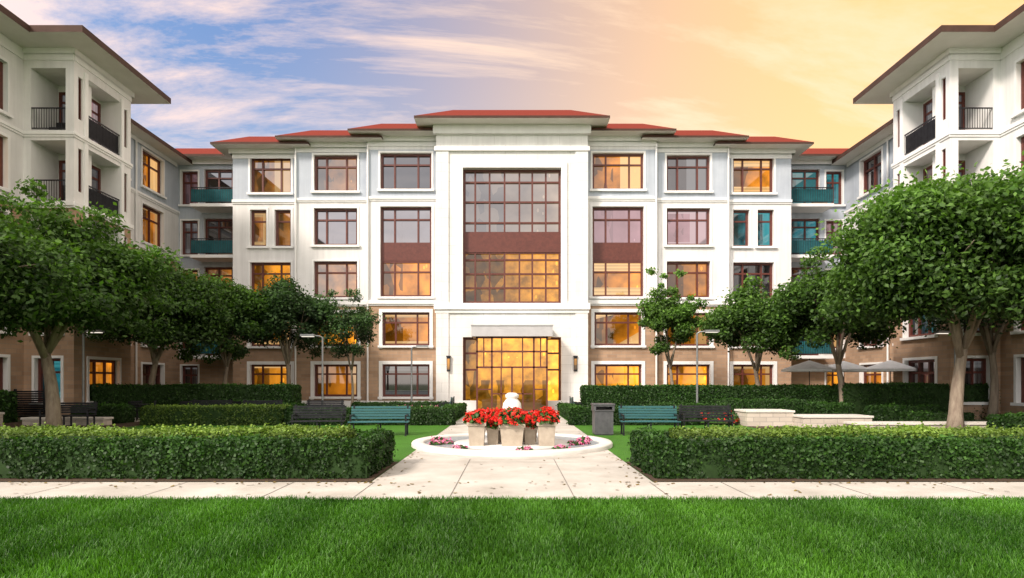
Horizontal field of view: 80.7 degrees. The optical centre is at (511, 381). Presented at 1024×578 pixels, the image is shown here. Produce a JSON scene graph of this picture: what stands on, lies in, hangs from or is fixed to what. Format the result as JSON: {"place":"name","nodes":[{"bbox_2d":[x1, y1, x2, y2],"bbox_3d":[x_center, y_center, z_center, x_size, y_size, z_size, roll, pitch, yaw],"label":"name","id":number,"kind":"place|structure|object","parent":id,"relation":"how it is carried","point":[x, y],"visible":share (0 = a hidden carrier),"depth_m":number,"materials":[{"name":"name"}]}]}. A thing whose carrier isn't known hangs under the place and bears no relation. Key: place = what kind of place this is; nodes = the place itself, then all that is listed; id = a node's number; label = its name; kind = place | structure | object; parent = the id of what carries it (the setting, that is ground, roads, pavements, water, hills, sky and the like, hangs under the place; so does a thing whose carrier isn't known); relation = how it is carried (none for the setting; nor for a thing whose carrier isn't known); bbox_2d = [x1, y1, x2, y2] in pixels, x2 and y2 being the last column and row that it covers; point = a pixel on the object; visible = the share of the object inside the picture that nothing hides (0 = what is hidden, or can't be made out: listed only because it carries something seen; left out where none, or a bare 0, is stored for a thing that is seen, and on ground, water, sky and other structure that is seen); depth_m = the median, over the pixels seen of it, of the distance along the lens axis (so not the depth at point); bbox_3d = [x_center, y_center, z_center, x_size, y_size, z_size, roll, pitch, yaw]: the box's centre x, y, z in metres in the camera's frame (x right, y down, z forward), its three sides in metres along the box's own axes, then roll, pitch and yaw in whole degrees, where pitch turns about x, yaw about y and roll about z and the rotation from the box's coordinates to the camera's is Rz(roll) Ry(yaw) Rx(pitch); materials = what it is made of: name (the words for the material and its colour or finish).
{"place":"outdoors","nodes":[
{"label":"outdoors","id":0,"kind":"place"},
{"bbox_2d":[0,410,1023,499],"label":"concrete paving","id":1,"kind":"structure","parent":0,"point":[589,474],"depth_m":9.91,"materials":[{"name":"beige concrete"}]},
{"bbox_2d":[14,389,240,420],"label":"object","id":2,"kind":"object","parent":1,"relation":"on","point":[136,404],"visible":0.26,"depth_m":26.90,"materials":[{"name":"metal"}]},
{"bbox_2d":[398,405,591,449],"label":"pink flowers","id":3,"kind":"object","parent":1,"relation":"on","point":[529,447],"visible":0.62,"depth_m":15.91,"materials":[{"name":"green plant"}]},
{"bbox_2d":[9,429,1008,497],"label":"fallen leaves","id":4,"kind":"object","parent":1,"relation":"on","point":[532,481],"visible":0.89,"depth_m":10.23,"materials":[{"name":"brown plant"}]},
{"bbox_2d":[0,381,1023,479],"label":"hedges","id":5,"kind":"object","parent":1,"relation":"on","point":[649,449],"visible":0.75,"depth_m":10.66,"materials":[{"name":"green plant"}]},
{"bbox_2d":[411,432,612,456],"bbox_3d":[0.000,1.667,16.500,5.440,0.125,5.440,0,0,0],"label":"fountain basin","id":6,"kind":"object","parent":1,"relation":"on","point":[598,444],"visible":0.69,"depth_m":14.90,"materials":[{"name":"stone"}]},
{"bbox_2d":[467,422,556,445],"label":"flower pots","id":7,"kind":"object","parent":6,"relation":"on","point":[511,435],"visible":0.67,"depth_m":15.24,"materials":[{"name":"stone"}]},
{"bbox_2d":[502,393,537,429],"bbox_3d":[0.000,0.970,17.050,1.480,1.320,1.480,0,0,0],"label":"fountain","id":8,"kind":"object","parent":6,"relation":"on","point":[511,400],"visible":0.32,"depth_m":16.88,"materials":[{"name":"white stone"}]},
{"bbox_2d":[401,405,738,449],"bbox_3d":[2.467,1.183,24.636,13.366,1.061,18.898,0,0,-14],"label":"flower foliage","id":9,"kind":"object","parent":6,"relation":"on","point":[516,419],"visible":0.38,"depth_m":15.34,"materials":[{"name":"red plant"}]},
{"bbox_2d":[82,330,955,404],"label":"lamp posts","id":10,"kind":"object","parent":1,"relation":"on","point":[301,335],"visible":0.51,"depth_m":28.25,"materials":[{"name":"black metal"}]},
{"bbox_2d":[0,150,1023,363],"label":"trees","id":11,"kind":"object","parent":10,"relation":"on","point":[897,269],"depth_m":20.53,"materials":[{"name":"green plant"}]},
{"bbox_2d":[781,358,917,384],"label":"patio umbrellas","id":12,"kind":"object","parent":1,"relation":"on","point":[890,366],"visible":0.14,"depth_m":30.98,"materials":[{"name":"fabric"}]},
{"bbox_2d":[1,415,1022,577],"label":"lawn sheets","id":13,"kind":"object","parent":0,"point":[620,448],"visible":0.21,"depth_m":14.43,"materials":[{"name":"green plant"}]},
{"bbox_2d":[37,396,734,435],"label":"benches","id":14,"kind":"object","parent":13,"relation":"on","point":[316,406],"depth_m":19.84,"materials":[{"name":"teal wood"}]},
{"bbox_2d":[0,494,1023,577],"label":"lawn","id":15,"kind":"structure","parent":13,"relation":"on","point":[69,528],"depth_m":6.50,"materials":[{"name":"green plant"}]},
{"bbox_2d":[0,403,1023,439],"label":"hedge","id":16,"kind":"object","parent":13,"relation":"on","point":[301,431],"visible":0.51,"depth_m":11.47,"materials":[{"name":"green plant"}]},
{"bbox_2d":[463,406,737,428],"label":"red flowers","id":17,"kind":"object","parent":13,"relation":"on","point":[526,419],"visible":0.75,"depth_m":15.31,"materials":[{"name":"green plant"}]},
{"bbox_2d":[591,403,614,434],"bbox_3d":[2.950,1.220,19.600,0.700,1.020,0.700,0,0,0],"label":"litter bin","id":18,"kind":"object","parent":13,"relation":"on","point":[602,418],"visible":1,"depth_m":19.30,"materials":[{"name":"grey metal"}]},
{"bbox_2d":[0,420,1023,481],"bbox_3d":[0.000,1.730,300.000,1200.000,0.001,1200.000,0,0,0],"label":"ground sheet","id":19,"kind":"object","parent":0,"point":[583,432],"depth_m":10.43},
{"bbox_2d":[0,4,193,419],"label":"apartment wing","id":20,"kind":"structure","parent":19,"relation":"on","point":[73,133],"depth_m":28.35,"materials":[{"name":"white paint"}]},
{"bbox_2d":[175,110,848,411],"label":"apartment block","id":21,"kind":"structure","parent":19,"relation":"on","point":[491,258],"depth_m":37.30,"materials":[{"name":"white paint"}]},
{"bbox_2d":[0,421,1023,480],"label":"mulch beds","id":22,"kind":"object","parent":19,"relation":"on","point":[121,425],"visible":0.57,"depth_m":10.57,"materials":[{"name":"brown soil"}]},
{"bbox_2d":[0,409,986,428],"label":"stone planter walls","id":23,"kind":"structure","parent":22,"relation":"on","point":[764,417],"depth_m":23.16,"materials":[{"name":"beige stone"}]},
{"bbox_2d":[12,197,1023,428],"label":"tree trunks","id":24,"kind":"object","parent":19,"relation":"on","point":[46,345],"visible":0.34,"depth_m":20.69,"materials":[{"name":"brown plant"}]},
{"bbox_2d":[830,4,1023,419],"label":"apartment wing","id":25,"kind":"structure","parent":19,"relation":"on","point":[953,95],"depth_m":28.13,"materials":[{"name":"white paint"}]},
{"bbox_2d":[0,0,1023,147],"label":"sky","id":26,"kind":"structure","parent":0,"point":[228,69],"materials":[{"name":"blue"}]}
]}

